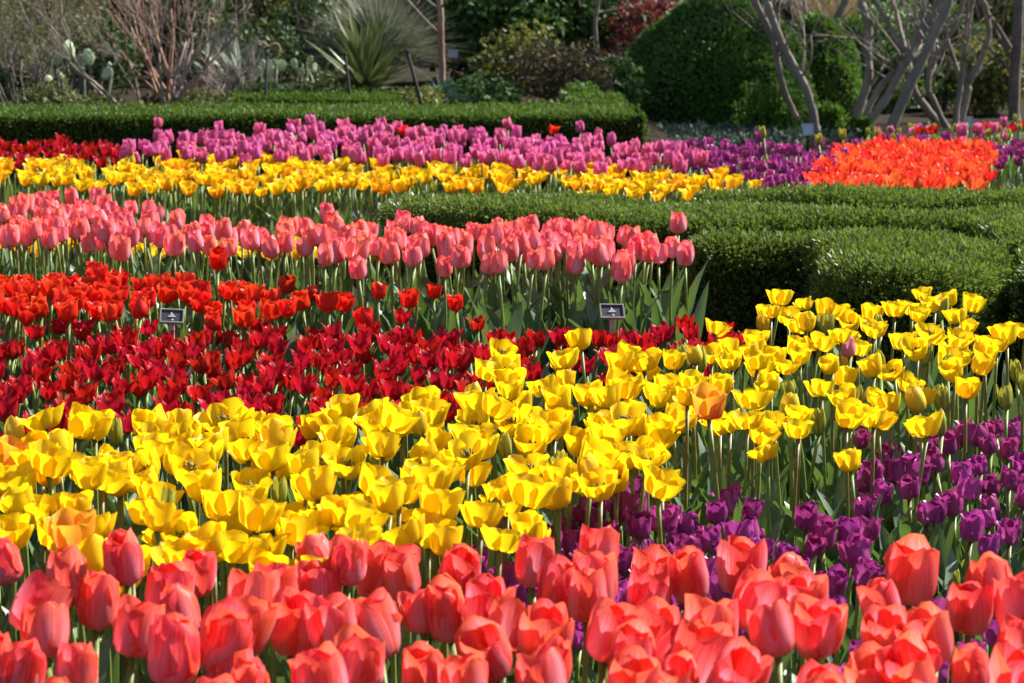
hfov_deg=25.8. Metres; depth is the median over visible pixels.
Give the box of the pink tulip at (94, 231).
[92,224,101,261]
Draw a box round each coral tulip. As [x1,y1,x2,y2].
[0,536,56,675]
[0,631,10,657]
[0,638,46,682]
[9,569,74,630]
[20,601,69,677]
[41,675,69,682]
[46,544,110,682]
[55,642,97,682]
[76,568,119,682]
[102,527,144,682]
[113,594,164,682]
[145,560,194,604]
[148,612,199,682]
[159,582,200,628]
[182,548,216,682]
[196,673,234,682]
[199,597,252,671]
[205,643,252,679]
[227,568,279,658]
[227,593,277,655]
[230,656,269,682]
[253,562,298,682]
[270,586,322,682]
[282,532,389,680]
[287,641,347,682]
[295,556,341,647]
[304,592,357,648]
[328,534,366,598]
[334,623,387,682]
[335,587,400,682]
[356,538,420,597]
[371,560,396,682]
[372,599,402,660]
[383,548,420,682]
[397,588,428,642]
[402,641,443,682]
[422,572,464,654]
[436,652,487,682]
[437,543,481,598]
[454,615,511,682]
[464,573,515,618]
[487,597,526,682]
[515,533,554,604]
[515,647,566,682]
[518,598,573,654]
[533,634,571,682]
[537,555,576,621]
[568,567,606,682]
[573,548,617,675]
[579,524,619,682]
[586,596,645,682]
[606,645,660,682]
[608,619,655,669]
[627,566,672,605]
[630,544,672,574]
[635,595,679,657]
[656,649,698,682]
[658,675,668,682]
[667,545,708,602]
[671,616,735,682]
[683,594,738,636]
[711,636,773,682]
[716,534,798,682]
[732,564,787,645]
[746,599,794,682]
[768,552,809,668]
[782,570,828,660]
[789,593,847,664]
[796,659,844,682]
[810,670,842,682]
[844,641,902,682]
[856,578,900,614]
[861,604,905,647]
[875,630,936,682]
[883,533,939,611]
[892,602,953,676]
[900,676,922,682]
[922,640,941,673]
[945,581,992,643]
[950,642,989,682]
[965,551,1012,633]
[988,642,1023,682]
[992,571,1023,631]
[996,613,1023,648]
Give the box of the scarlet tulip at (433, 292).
[425,282,442,386]
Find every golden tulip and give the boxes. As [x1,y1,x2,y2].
[0,157,12,202]
[0,161,15,196]
[0,169,11,182]
[0,173,9,203]
[15,168,32,173]
[17,172,37,218]
[18,175,35,257]
[22,163,38,195]
[25,156,41,193]
[32,171,50,192]
[36,158,56,192]
[39,167,58,190]
[44,156,63,203]
[49,176,62,190]
[50,159,66,204]
[56,165,80,203]
[58,163,69,203]
[59,172,76,256]
[60,154,72,159]
[69,158,82,188]
[73,158,85,198]
[74,178,94,253]
[76,163,91,199]
[76,169,95,203]
[88,180,100,232]
[91,181,108,234]
[101,165,116,201]
[103,168,115,263]
[106,173,119,201]
[114,152,135,207]
[114,170,132,267]
[115,163,136,217]
[117,161,133,202]
[123,166,145,260]
[125,181,143,265]
[127,163,145,255]
[128,174,135,266]
[134,174,158,226]
[135,173,155,269]
[142,155,167,206]
[144,182,159,263]
[145,167,173,222]
[154,173,166,262]
[155,171,177,217]
[156,175,173,271]
[158,160,183,205]
[159,166,181,207]
[167,168,190,211]
[167,180,198,249]
[169,158,196,217]
[169,177,183,271]
[171,168,195,220]
[176,170,193,208]
[180,181,217,264]
[182,162,200,205]
[191,170,209,213]
[193,170,217,271]
[196,163,222,215]
[196,173,214,279]
[198,162,227,214]
[204,172,224,234]
[205,166,222,218]
[206,163,222,214]
[207,154,227,217]
[207,156,216,163]
[207,182,236,274]
[217,183,249,278]
[219,168,243,221]
[220,169,252,217]
[223,159,237,223]
[223,178,245,279]
[225,179,243,271]
[226,156,238,215]
[229,168,259,225]
[232,154,239,167]
[237,160,260,221]
[237,166,265,265]
[237,181,257,281]
[238,172,264,227]
[238,178,255,262]
[242,159,269,226]
[244,164,268,224]
[250,163,274,226]
[251,151,266,204]
[255,187,272,268]
[256,162,287,217]
[258,173,277,276]
[259,166,289,225]
[260,154,280,211]
[261,179,289,282]
[262,164,273,225]
[265,181,288,276]
[266,179,300,272]
[270,178,291,229]
[277,167,292,217]
[280,160,297,216]
[284,157,300,215]
[285,176,313,217]
[287,160,311,233]
[287,165,299,212]
[291,169,321,223]
[291,174,310,271]
[292,165,319,221]
[293,169,311,232]
[297,178,314,274]
[308,160,323,246]
[308,163,329,224]
[312,169,322,246]
[313,181,326,278]
[315,166,358,219]
[316,164,338,210]
[318,176,336,275]
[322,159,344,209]
[325,173,348,266]
[328,160,352,210]
[333,163,369,218]
[333,172,347,266]
[336,156,349,202]
[337,171,366,222]
[338,171,366,223]
[338,174,360,280]
[351,170,379,236]
[352,175,360,280]
[354,171,382,221]
[354,175,379,229]
[357,178,378,230]
[358,158,382,217]
[358,170,380,224]
[368,177,386,274]
[372,164,393,217]
[373,172,389,227]
[378,164,405,203]
[378,170,394,197]
[379,182,392,201]
[380,173,401,264]
[391,180,408,192]
[394,174,413,192]
[400,176,415,194]
[404,165,419,176]
[415,171,431,195]
[416,167,429,194]
[426,160,442,194]
[434,164,455,195]
[435,162,455,194]
[442,180,456,195]
[452,176,469,193]
[459,163,475,193]
[462,164,483,177]
[467,179,483,194]
[471,176,484,193]
[482,163,493,193]
[488,170,496,191]
[492,162,505,193]
[494,168,512,192]
[495,171,514,185]
[497,182,512,193]
[505,165,514,170]
[509,178,521,192]
[512,171,524,190]
[516,167,532,194]
[525,177,537,193]
[527,172,543,192]
[532,170,549,192]
[537,166,553,194]
[545,172,553,192]
[554,168,567,179]
[560,175,576,192]
[569,180,584,191]
[575,173,582,180]
[577,187,597,195]
[580,172,598,189]
[584,162,593,188]
[587,180,602,193]
[594,173,613,197]
[602,178,618,188]
[603,186,618,195]
[608,166,616,178]
[612,167,626,194]
[613,177,629,194]
[624,186,643,198]
[627,180,641,197]
[630,173,640,200]
[634,171,655,199]
[635,191,645,199]
[638,176,658,202]
[649,188,666,200]
[654,167,672,180]
[656,183,672,202]
[661,178,679,199]
[672,173,688,201]
[678,188,700,200]
[683,176,695,186]
[687,184,703,198]
[692,174,709,192]
[708,165,729,180]
[708,176,724,188]
[725,174,743,186]
[725,175,741,189]
[748,179,762,188]
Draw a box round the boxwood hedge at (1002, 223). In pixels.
[374,187,1023,319]
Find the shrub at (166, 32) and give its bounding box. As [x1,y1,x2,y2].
[127,0,232,86]
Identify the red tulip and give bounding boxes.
[0,137,2,198]
[0,147,2,202]
[1,139,20,195]
[1,150,13,189]
[2,153,24,193]
[11,139,18,184]
[12,144,24,183]
[13,143,35,192]
[13,157,23,195]
[16,150,31,192]
[16,150,41,193]
[27,140,38,193]
[29,139,42,193]
[34,139,55,187]
[38,143,49,172]
[41,148,56,189]
[50,133,70,190]
[52,138,77,186]
[57,145,73,202]
[62,145,75,186]
[63,152,70,164]
[72,143,83,192]
[76,150,90,199]
[82,140,98,164]
[85,149,99,199]
[92,153,107,193]
[95,157,111,194]
[98,139,119,183]
[100,144,116,193]
[102,143,118,171]
[111,146,128,198]
[111,153,120,191]
[398,124,407,166]
[549,124,559,190]
[913,125,926,144]
[925,124,938,134]
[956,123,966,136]
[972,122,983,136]
[983,120,988,145]
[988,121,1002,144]
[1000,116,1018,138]
[1008,122,1018,166]
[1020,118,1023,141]
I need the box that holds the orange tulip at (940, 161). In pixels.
[935,158,947,167]
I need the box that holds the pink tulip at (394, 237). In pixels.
[387,231,417,330]
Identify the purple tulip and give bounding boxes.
[454,547,487,654]
[471,545,486,550]
[487,560,517,585]
[497,582,527,682]
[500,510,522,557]
[510,515,578,556]
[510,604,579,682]
[511,525,555,560]
[561,503,585,556]
[561,529,580,560]
[568,620,583,682]
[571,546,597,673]
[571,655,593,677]
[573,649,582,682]
[578,496,596,504]
[581,593,618,682]
[583,500,606,527]
[588,579,628,666]
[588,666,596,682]
[593,518,627,577]
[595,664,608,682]
[604,494,613,520]
[607,500,625,545]
[617,545,633,576]
[618,574,629,581]
[619,491,648,547]
[623,511,652,549]
[627,475,652,500]
[631,539,647,548]
[648,539,677,555]
[649,505,657,543]
[651,502,680,532]
[657,523,679,544]
[670,594,684,611]
[672,533,699,549]
[678,511,699,534]
[697,524,720,556]
[699,525,720,557]
[699,535,717,557]
[704,556,715,574]
[706,499,727,557]
[708,567,732,600]
[710,483,742,516]
[721,519,754,541]
[738,628,744,636]
[740,516,760,541]
[741,496,792,543]
[751,537,816,571]
[759,528,764,539]
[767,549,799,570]
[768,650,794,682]
[776,541,799,560]
[783,595,846,682]
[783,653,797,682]
[792,563,860,666]
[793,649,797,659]
[794,500,819,554]
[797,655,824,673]
[801,554,810,571]
[804,533,827,572]
[808,512,823,571]
[812,514,840,571]
[814,570,839,663]
[827,557,882,664]
[832,538,869,659]
[832,541,862,657]
[836,516,861,591]
[838,662,847,674]
[839,555,884,660]
[844,493,911,569]
[844,531,873,605]
[845,515,883,593]
[848,639,861,662]
[852,428,870,479]
[853,496,874,516]
[856,470,869,494]
[858,441,898,495]
[860,457,884,485]
[872,478,922,548]
[883,455,909,527]
[884,452,919,534]
[896,474,930,542]
[898,449,921,501]
[909,459,935,533]
[912,461,980,561]
[913,437,947,498]
[916,502,955,594]
[919,446,944,596]
[921,497,950,547]
[928,426,951,486]
[929,596,949,682]
[935,429,956,488]
[935,487,962,588]
[936,532,1001,640]
[937,660,949,682]
[938,509,984,594]
[940,472,983,582]
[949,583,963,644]
[952,422,988,486]
[954,419,975,485]
[957,638,988,651]
[958,453,1023,559]
[960,507,995,576]
[968,432,1012,518]
[973,436,1020,514]
[978,493,1023,559]
[981,473,1023,532]
[981,617,998,647]
[986,417,1002,468]
[987,421,1020,504]
[994,517,1022,576]
[995,473,1023,531]
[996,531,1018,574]
[1000,452,1023,547]
[1000,465,1023,570]
[1009,417,1020,423]
[1014,483,1023,560]
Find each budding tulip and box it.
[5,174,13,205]
[92,167,119,205]
[106,163,125,201]
[108,418,137,527]
[121,183,139,218]
[152,163,176,213]
[161,167,177,216]
[161,485,175,503]
[163,181,176,223]
[166,187,172,274]
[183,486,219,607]
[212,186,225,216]
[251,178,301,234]
[273,476,286,536]
[369,455,419,546]
[415,178,420,195]
[430,181,435,196]
[487,496,501,574]
[495,431,513,560]
[525,182,531,192]
[546,449,567,519]
[557,176,561,192]
[561,182,564,191]
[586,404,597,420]
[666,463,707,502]
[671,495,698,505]
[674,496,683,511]
[675,189,683,201]
[675,342,699,477]
[681,344,706,445]
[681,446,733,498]
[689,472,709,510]
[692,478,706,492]
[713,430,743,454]
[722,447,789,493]
[759,125,767,167]
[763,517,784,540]
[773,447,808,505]
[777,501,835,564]
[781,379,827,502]
[784,406,832,508]
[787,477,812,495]
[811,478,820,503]
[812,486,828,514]
[813,314,829,409]
[815,132,821,155]
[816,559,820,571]
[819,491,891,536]
[821,312,833,402]
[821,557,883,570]
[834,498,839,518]
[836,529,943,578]
[839,128,845,142]
[852,384,870,492]
[854,313,882,386]
[866,127,869,140]
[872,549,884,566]
[874,128,878,135]
[875,348,905,434]
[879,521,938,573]
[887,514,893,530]
[888,125,893,133]
[893,342,932,454]
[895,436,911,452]
[918,408,971,509]
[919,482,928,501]
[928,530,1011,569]
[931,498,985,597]
[933,383,987,476]
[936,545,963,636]
[938,297,951,398]
[941,123,956,137]
[943,353,953,428]
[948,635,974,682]
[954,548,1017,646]
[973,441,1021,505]
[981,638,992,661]
[985,383,1018,526]
[986,128,990,141]
[992,367,1023,473]
[995,134,998,179]
[995,359,1021,457]
[997,125,1001,143]
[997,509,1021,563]
[999,114,1016,146]
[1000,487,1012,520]
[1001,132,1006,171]
[1001,132,1019,186]
[1001,375,1023,465]
[1002,129,1015,179]
[1009,155,1021,185]
[1012,123,1021,176]
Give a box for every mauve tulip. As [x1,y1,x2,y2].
[114,144,130,199]
[116,151,140,200]
[122,138,135,193]
[125,143,139,217]
[138,139,149,201]
[143,144,151,200]
[144,138,167,199]
[147,117,162,168]
[149,142,162,205]
[153,128,162,141]
[159,137,172,194]
[161,147,171,203]
[162,129,188,199]
[176,137,178,195]
[177,141,196,207]
[177,147,191,206]
[178,130,199,193]
[179,140,199,190]
[179,141,186,201]
[181,144,195,158]
[188,132,197,187]
[195,147,207,216]
[196,129,206,208]
[197,120,222,180]
[198,140,210,196]
[199,128,221,209]
[203,148,229,216]
[205,138,219,208]
[207,141,221,211]
[217,129,230,158]
[221,146,232,209]
[222,129,234,183]
[224,138,233,193]
[225,132,237,202]
[230,139,248,213]
[235,146,247,205]
[237,133,260,175]
[239,152,257,218]
[247,136,265,196]
[248,140,264,204]
[249,144,263,210]
[251,147,269,222]
[253,121,265,133]
[253,132,265,142]
[260,128,273,186]
[263,140,277,203]
[269,148,283,211]
[272,134,282,200]
[272,141,309,196]
[273,130,283,141]
[275,140,288,192]
[281,136,294,144]
[282,151,298,214]
[286,123,295,133]
[286,132,295,142]
[287,118,300,156]
[291,144,295,200]
[296,141,310,194]
[297,125,311,175]
[297,132,306,143]
[298,148,315,218]
[303,145,323,210]
[305,114,315,191]
[307,123,319,205]
[308,144,331,214]
[309,143,327,202]
[313,134,324,206]
[314,120,324,181]
[317,138,331,202]
[318,129,330,136]
[321,131,333,178]
[323,154,350,204]
[326,137,336,198]
[327,133,338,159]
[329,131,348,195]
[335,125,345,190]
[335,135,348,206]
[337,117,349,170]
[341,145,350,206]
[343,139,358,199]
[344,145,378,215]
[345,123,354,131]
[346,130,354,141]
[346,143,353,211]
[348,126,365,192]
[352,142,360,205]
[355,134,367,202]
[355,151,374,210]
[358,127,368,205]
[363,125,371,172]
[364,130,382,169]
[364,136,388,214]
[364,138,382,207]
[366,125,373,164]
[367,150,379,206]
[373,121,390,162]
[373,146,381,201]
[375,144,390,204]
[375,153,389,213]
[376,116,386,125]
[381,131,393,145]
[384,124,395,192]
[388,136,403,193]
[389,146,403,166]
[392,120,402,195]
[392,136,410,195]
[393,144,413,195]
[404,149,414,194]
[405,123,441,194]
[405,126,416,195]
[411,138,442,194]
[412,137,422,194]
[413,150,424,195]
[414,143,425,193]
[420,141,425,192]
[423,131,442,194]
[423,142,434,196]
[424,135,434,194]
[424,147,431,166]
[426,126,433,192]
[430,148,441,195]
[434,133,445,195]
[436,127,445,195]
[439,124,461,182]
[443,149,456,194]
[444,141,465,194]
[447,128,460,193]
[452,144,462,195]
[453,124,462,173]
[457,129,470,194]
[460,152,471,193]
[467,127,477,191]
[470,143,483,192]
[472,137,480,143]
[477,126,485,134]
[477,144,494,195]
[477,149,487,193]
[478,132,495,194]
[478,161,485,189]
[482,148,495,185]
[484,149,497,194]
[485,136,497,185]
[487,150,495,194]
[493,149,498,161]
[494,128,506,162]
[494,136,521,192]
[496,129,506,150]
[500,149,511,192]
[502,117,511,136]
[507,140,525,192]
[510,125,522,182]
[510,148,523,192]
[510,154,523,194]
[517,141,531,190]
[519,137,527,167]
[522,138,552,191]
[522,145,538,193]
[526,151,535,167]
[531,133,540,138]
[531,162,541,191]
[532,145,541,189]
[534,138,555,188]
[536,152,547,189]
[541,141,555,192]
[544,140,556,192]
[544,156,556,193]
[546,154,551,187]
[548,137,556,192]
[552,148,562,191]
[554,134,568,188]
[554,136,567,189]
[555,141,587,194]
[557,146,570,158]
[559,140,570,194]
[559,159,571,193]
[565,151,574,175]
[571,120,583,175]
[572,137,579,190]
[572,154,582,170]
[573,143,586,189]
[573,159,586,175]
[578,152,590,163]
[581,134,590,189]
[583,132,591,189]
[583,141,590,190]
[590,133,602,146]
[590,146,601,193]
[592,149,604,164]
[593,161,607,174]
[594,127,601,134]
[594,140,603,151]
[604,156,611,194]
[606,132,629,178]
[611,152,628,198]
[614,141,627,196]
[617,159,629,194]
[626,157,638,174]
[627,143,637,180]
[630,140,639,151]
[631,152,639,162]
[637,158,667,201]
[641,144,651,199]
[644,152,653,172]
[649,152,659,175]
[651,139,664,202]
[651,153,687,203]
[662,144,680,201]
[663,149,673,169]
[664,140,677,201]
[671,149,679,201]
[673,158,688,203]
[674,153,686,201]
[678,140,686,154]
[683,149,694,176]
[695,148,708,174]
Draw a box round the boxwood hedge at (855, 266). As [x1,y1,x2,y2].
[675,223,1016,409]
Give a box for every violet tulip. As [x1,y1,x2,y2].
[659,153,663,167]
[686,138,694,147]
[691,164,698,176]
[694,139,705,149]
[703,162,714,173]
[704,136,714,174]
[706,168,713,178]
[709,149,717,191]
[711,157,720,167]
[714,149,722,157]
[715,157,722,166]
[720,142,727,186]
[721,138,729,174]
[722,150,729,162]
[727,143,737,152]
[729,163,737,173]
[730,153,738,173]
[734,146,740,173]
[738,157,753,190]
[739,160,750,189]
[740,145,749,159]
[742,140,754,183]
[742,149,750,187]
[743,150,763,180]
[745,170,755,187]
[750,143,757,156]
[750,147,754,189]
[750,171,763,180]
[752,159,763,171]
[755,130,762,145]
[757,145,766,159]
[757,160,766,175]
[761,141,772,173]
[762,168,773,175]
[762,174,772,185]
[765,180,775,189]
[768,158,777,174]
[773,148,781,154]
[773,173,781,186]
[777,154,789,185]
[778,158,791,170]
[780,179,785,187]
[781,143,790,159]
[781,163,788,173]
[781,173,791,184]
[787,143,799,161]
[787,168,795,182]
[790,161,796,168]
[790,180,799,185]
[791,155,800,161]
[794,161,802,166]
[795,166,807,183]
[798,171,805,180]
[802,152,812,161]
[803,165,813,171]
[804,157,814,165]
[814,149,821,157]
[815,136,824,146]
[822,151,830,156]
[827,142,836,150]
[839,148,848,153]
[851,139,857,144]
[882,132,889,140]
[897,133,905,142]
[916,134,926,143]
[942,131,951,140]
[992,144,1002,184]
[995,158,1006,186]
[997,145,1016,188]
[997,149,1003,189]
[997,154,1007,189]
[1002,146,1020,187]
[1004,144,1018,186]
[1008,141,1023,190]
[1011,138,1020,186]
[1014,155,1021,185]
[1018,148,1023,167]
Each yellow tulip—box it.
[0,435,28,595]
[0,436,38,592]
[0,443,57,599]
[0,453,4,462]
[0,461,36,641]
[0,463,16,477]
[0,482,33,579]
[0,512,33,597]
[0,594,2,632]
[1,439,84,643]
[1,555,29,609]
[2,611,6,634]
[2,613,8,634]
[3,415,46,569]
[19,429,48,573]
[21,403,64,492]
[24,492,60,529]
[28,429,124,572]
[31,243,38,261]
[32,493,86,642]
[33,428,59,568]
[33,455,135,622]
[36,472,61,561]
[36,516,113,662]
[38,454,93,623]
[43,508,141,679]
[45,534,139,682]
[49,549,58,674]
[53,512,119,682]
[60,489,104,646]
[68,402,124,526]
[68,409,114,514]
[69,238,77,256]
[71,457,121,679]
[75,463,130,641]
[97,443,132,537]
[99,451,140,529]
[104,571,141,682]
[106,458,146,623]
[107,408,157,597]
[109,497,164,682]
[112,420,178,529]
[114,403,200,525]
[126,511,197,661]
[128,465,158,599]
[130,447,160,545]
[131,408,203,525]
[131,545,150,682]
[132,433,175,463]
[134,478,185,584]
[135,445,195,598]
[137,242,142,272]
[139,496,183,682]
[139,528,163,546]
[140,245,156,274]
[151,248,165,259]
[151,545,166,564]
[162,537,200,562]
[167,441,247,597]
[168,425,219,581]
[174,420,204,435]
[178,468,221,677]
[183,521,226,603]
[188,427,238,600]
[191,526,281,675]
[193,397,247,590]
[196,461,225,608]
[197,439,224,604]
[198,489,225,632]
[199,529,288,682]
[205,488,255,585]
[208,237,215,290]
[212,513,251,601]
[217,484,268,600]
[219,467,273,584]
[220,418,294,572]
[224,438,267,576]
[224,452,289,565]
[232,242,239,285]
[232,246,259,286]
[237,407,264,533]
[238,492,286,664]
[244,410,268,420]
[247,501,307,573]
[247,533,290,682]
[248,442,291,497]
[248,547,289,682]
[253,413,294,558]
[256,418,297,482]
[259,255,277,289]
[261,252,270,288]
[261,515,329,682]
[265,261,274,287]
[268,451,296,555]
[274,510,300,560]
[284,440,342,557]
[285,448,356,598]
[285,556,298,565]
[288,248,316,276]
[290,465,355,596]
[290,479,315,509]
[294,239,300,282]
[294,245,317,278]
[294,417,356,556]
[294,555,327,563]
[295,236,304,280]
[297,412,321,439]
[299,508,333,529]
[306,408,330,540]
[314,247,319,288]
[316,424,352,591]
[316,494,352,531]
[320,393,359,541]
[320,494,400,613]
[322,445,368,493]
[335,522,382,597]
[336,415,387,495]
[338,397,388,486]
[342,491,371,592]
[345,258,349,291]
[345,497,397,682]
[350,431,400,611]
[354,462,396,598]
[368,480,416,674]
[370,255,375,281]
[377,476,432,670]
[379,399,421,507]
[380,513,441,652]
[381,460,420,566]
[385,507,413,528]
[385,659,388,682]
[388,385,457,504]
[398,401,446,508]
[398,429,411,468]
[400,465,423,588]
[404,460,431,560]
[405,438,473,569]
[410,398,450,425]
[410,464,457,643]
[411,408,427,441]
[412,508,460,655]
[418,484,465,641]
[419,458,465,588]
[421,449,448,462]
[425,423,451,450]
[427,523,462,660]
[441,500,528,653]
[443,430,512,558]
[448,422,495,544]
[448,523,520,654]
[453,381,481,526]
[453,387,498,497]
[455,407,498,544]
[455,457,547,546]
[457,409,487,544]
[458,404,531,560]
[459,461,492,546]
[463,379,559,500]
[474,357,493,481]
[476,396,504,492]
[479,495,521,561]
[481,433,549,538]
[482,391,516,561]
[482,479,513,566]
[486,351,520,474]
[487,472,515,562]
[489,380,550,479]
[490,337,518,356]
[492,367,526,438]
[497,389,531,476]
[498,510,542,682]
[503,452,549,511]
[506,472,559,510]
[508,405,550,553]
[513,423,548,510]
[526,374,577,463]
[527,407,572,514]
[530,412,563,512]
[536,521,575,656]
[538,402,577,514]
[539,457,571,543]
[540,410,574,520]
[541,384,582,504]
[541,412,628,524]
[544,477,572,651]
[546,347,583,495]
[550,353,570,458]
[552,462,583,558]
[555,435,620,551]
[556,369,584,495]
[557,328,591,442]
[564,426,590,529]
[570,379,601,407]
[574,366,633,426]
[576,466,617,528]
[577,452,598,526]
[583,413,599,427]
[587,382,625,533]
[597,402,653,538]
[604,351,642,471]
[608,378,673,541]
[611,441,649,493]
[613,456,629,576]
[617,339,641,353]
[619,435,670,545]
[623,399,653,546]
[627,374,642,477]
[629,414,692,541]
[630,412,674,546]
[630,446,664,541]
[631,347,680,464]
[636,366,660,474]
[639,373,680,475]
[640,389,670,475]
[640,394,742,504]
[643,378,675,467]
[643,469,680,543]
[644,417,680,542]
[644,465,706,614]
[647,349,724,460]
[661,369,708,504]
[664,383,743,510]
[665,401,694,506]
[667,410,762,510]
[675,404,731,520]
[687,344,702,475]
[691,342,740,474]
[691,382,726,532]
[696,373,744,467]
[699,337,747,450]
[699,421,811,535]
[700,408,739,537]
[703,411,750,515]
[705,318,741,412]
[715,351,742,447]
[721,440,801,560]
[724,360,794,492]
[725,410,818,542]
[727,340,778,435]
[731,388,776,498]
[733,345,828,483]
[736,311,768,435]
[736,329,774,448]
[738,289,793,410]
[739,341,786,469]
[741,410,812,530]
[741,418,840,562]
[742,359,825,498]
[743,353,770,489]
[747,371,787,500]
[756,304,776,412]
[761,304,798,410]
[770,392,799,518]
[772,397,900,525]
[775,311,816,445]
[777,306,809,393]
[778,335,813,489]
[778,346,837,490]
[779,296,830,381]
[783,404,848,555]
[785,320,812,446]
[787,447,881,606]
[789,304,856,407]
[803,378,840,502]
[804,331,837,434]
[804,353,838,487]
[805,382,888,501]
[808,297,878,419]
[812,365,904,477]
[813,303,855,378]
[816,406,921,558]
[818,402,917,562]
[820,353,896,460]
[827,328,894,450]
[834,309,871,435]
[834,315,884,390]
[838,328,871,432]
[838,351,870,440]
[851,405,923,527]
[854,319,911,398]
[854,339,871,450]
[854,363,916,469]
[856,302,883,386]
[856,386,885,496]
[860,305,952,415]
[861,321,888,353]
[863,301,909,392]
[868,359,904,453]
[870,391,900,535]
[877,323,944,416]
[888,330,917,447]
[892,322,962,453]
[893,411,960,542]
[893,415,960,533]
[896,371,925,452]
[897,299,936,406]
[897,333,971,413]
[899,327,974,452]
[900,289,956,412]
[900,335,927,456]
[905,382,956,492]
[911,286,932,336]
[919,385,958,501]
[920,295,947,413]
[920,357,962,497]
[927,340,996,452]
[929,303,996,413]
[932,376,1005,532]
[937,334,1021,443]
[938,342,972,461]
[948,342,968,426]
[950,292,1001,407]
[952,351,1000,507]
[960,318,983,419]
[973,341,1018,451]
[978,321,1017,422]
[983,322,1023,416]
[984,337,1017,418]
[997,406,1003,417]
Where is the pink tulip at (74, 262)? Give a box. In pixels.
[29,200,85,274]
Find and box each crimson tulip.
[0,338,19,414]
[0,358,7,429]
[0,379,10,424]
[0,381,30,403]
[0,382,13,431]
[0,392,10,400]
[0,394,19,421]
[1,340,33,418]
[1,372,31,429]
[4,338,26,373]
[4,373,32,422]
[18,324,47,407]
[20,352,45,412]
[22,346,55,414]
[22,410,38,564]
[24,345,47,411]
[31,360,55,413]
[32,342,58,411]
[32,378,58,404]
[36,400,70,492]
[37,418,88,493]
[40,379,61,486]
[42,337,66,391]
[43,341,68,403]
[47,318,68,360]
[55,358,83,404]
[55,369,108,449]
[55,398,82,489]
[56,390,87,484]
[58,371,85,384]
[65,412,83,493]
[66,319,95,362]
[70,326,100,364]
[70,354,101,403]
[71,380,100,490]
[72,393,88,455]
[73,343,93,360]
[78,366,88,454]
[79,342,102,444]
[82,361,108,448]
[83,404,104,455]
[86,333,111,446]
[86,387,129,455]
[89,365,123,446]
[91,353,149,438]
[93,392,129,448]
[95,384,135,451]
[97,335,116,399]
[104,323,137,377]
[107,330,139,400]
[107,411,161,506]
[108,342,136,414]
[112,377,135,445]
[113,326,139,450]
[120,408,144,453]
[121,372,149,451]
[123,351,152,415]
[124,360,176,410]
[128,366,165,440]
[129,337,157,408]
[129,355,162,408]
[133,339,175,407]
[135,318,168,396]
[142,357,165,399]
[151,329,174,399]
[153,334,177,364]
[153,395,181,487]
[156,378,164,392]
[157,382,184,469]
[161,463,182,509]
[163,343,198,415]
[165,348,193,406]
[165,371,191,394]
[166,404,199,511]
[169,365,191,403]
[174,337,192,404]
[178,400,194,511]
[179,330,218,402]
[185,342,206,411]
[187,350,210,384]
[187,381,212,511]
[189,330,219,396]
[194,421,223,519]
[197,390,231,520]
[198,363,235,455]
[200,349,222,391]
[201,324,228,382]
[205,358,222,459]
[213,388,239,485]
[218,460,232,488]
[220,329,247,374]
[221,349,239,393]
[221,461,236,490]
[223,329,253,381]
[226,347,244,391]
[230,343,258,395]
[231,335,251,395]
[232,391,266,489]
[235,371,263,398]
[235,380,254,397]
[237,329,275,382]
[246,317,268,373]
[246,329,263,397]
[248,373,293,451]
[254,356,295,413]
[257,390,297,450]
[259,358,297,425]
[259,366,309,425]
[260,322,289,394]
[260,336,292,414]
[260,406,284,536]
[261,321,284,388]
[261,350,295,415]
[262,392,290,498]
[283,367,310,453]
[285,383,340,426]
[286,362,310,413]
[287,425,307,501]
[289,373,320,488]
[290,341,324,383]
[290,346,317,411]
[292,348,317,426]
[293,341,317,439]
[294,363,347,440]
[295,334,326,402]
[296,415,316,440]
[300,350,338,403]
[303,348,331,410]
[306,325,324,334]
[306,394,329,440]
[307,329,327,386]
[309,332,335,382]
[315,405,357,532]
[318,333,346,392]
[320,320,341,338]
[327,346,360,396]
[332,360,346,394]
[336,329,354,387]
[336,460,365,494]
[339,361,361,393]
[339,374,365,424]
[341,359,362,375]
[342,373,369,447]
[344,347,361,402]
[345,330,372,402]
[351,343,376,424]
[351,398,369,492]
[354,316,379,397]
[355,363,397,430]
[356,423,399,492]
[358,395,383,458]
[360,378,380,398]
[361,321,387,398]
[366,333,410,397]
[372,357,398,375]
[373,330,402,360]
[375,377,408,464]
[380,328,415,381]
[380,379,408,475]
[387,350,409,380]
[388,340,414,360]
[388,399,410,476]
[390,324,415,385]
[393,307,414,376]
[396,387,413,508]
[402,328,440,384]
[405,380,425,390]
[406,342,437,385]
[408,343,440,383]
[409,347,453,386]
[410,363,431,382]
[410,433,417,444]
[416,333,441,382]
[425,364,449,449]
[427,325,463,388]
[428,347,460,384]
[430,340,461,395]
[432,330,459,373]
[438,369,465,448]
[440,388,452,429]
[444,347,472,424]
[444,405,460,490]
[450,390,463,513]
[451,378,482,422]
[457,340,485,369]
[457,365,468,378]
[460,375,473,383]
[462,344,478,374]
[464,315,486,374]
[465,371,475,381]
[470,342,489,359]
[474,371,494,389]
[482,328,504,342]
[486,346,501,454]
[496,328,517,339]
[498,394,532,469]
[505,334,535,390]
[516,349,535,390]
[522,360,548,407]
[524,328,553,387]
[526,339,540,390]
[546,326,568,449]
[549,327,602,396]
[553,347,585,449]
[558,351,585,451]
[572,356,596,428]
[589,329,605,382]
[593,344,617,362]
[595,370,607,409]
[597,329,624,386]
[600,356,640,398]
[604,346,617,352]
[617,326,640,343]
[627,371,669,440]
[632,338,658,413]
[635,331,661,411]
[645,327,667,412]
[651,320,676,382]
[660,313,695,373]
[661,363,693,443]
[662,337,696,438]
[669,342,685,401]
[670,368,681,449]
[679,323,713,381]
[690,364,713,438]
[694,336,718,345]
[707,330,725,373]
[717,321,748,380]
[717,332,736,372]
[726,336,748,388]
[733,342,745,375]
[734,332,745,405]
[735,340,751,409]
[738,331,747,410]

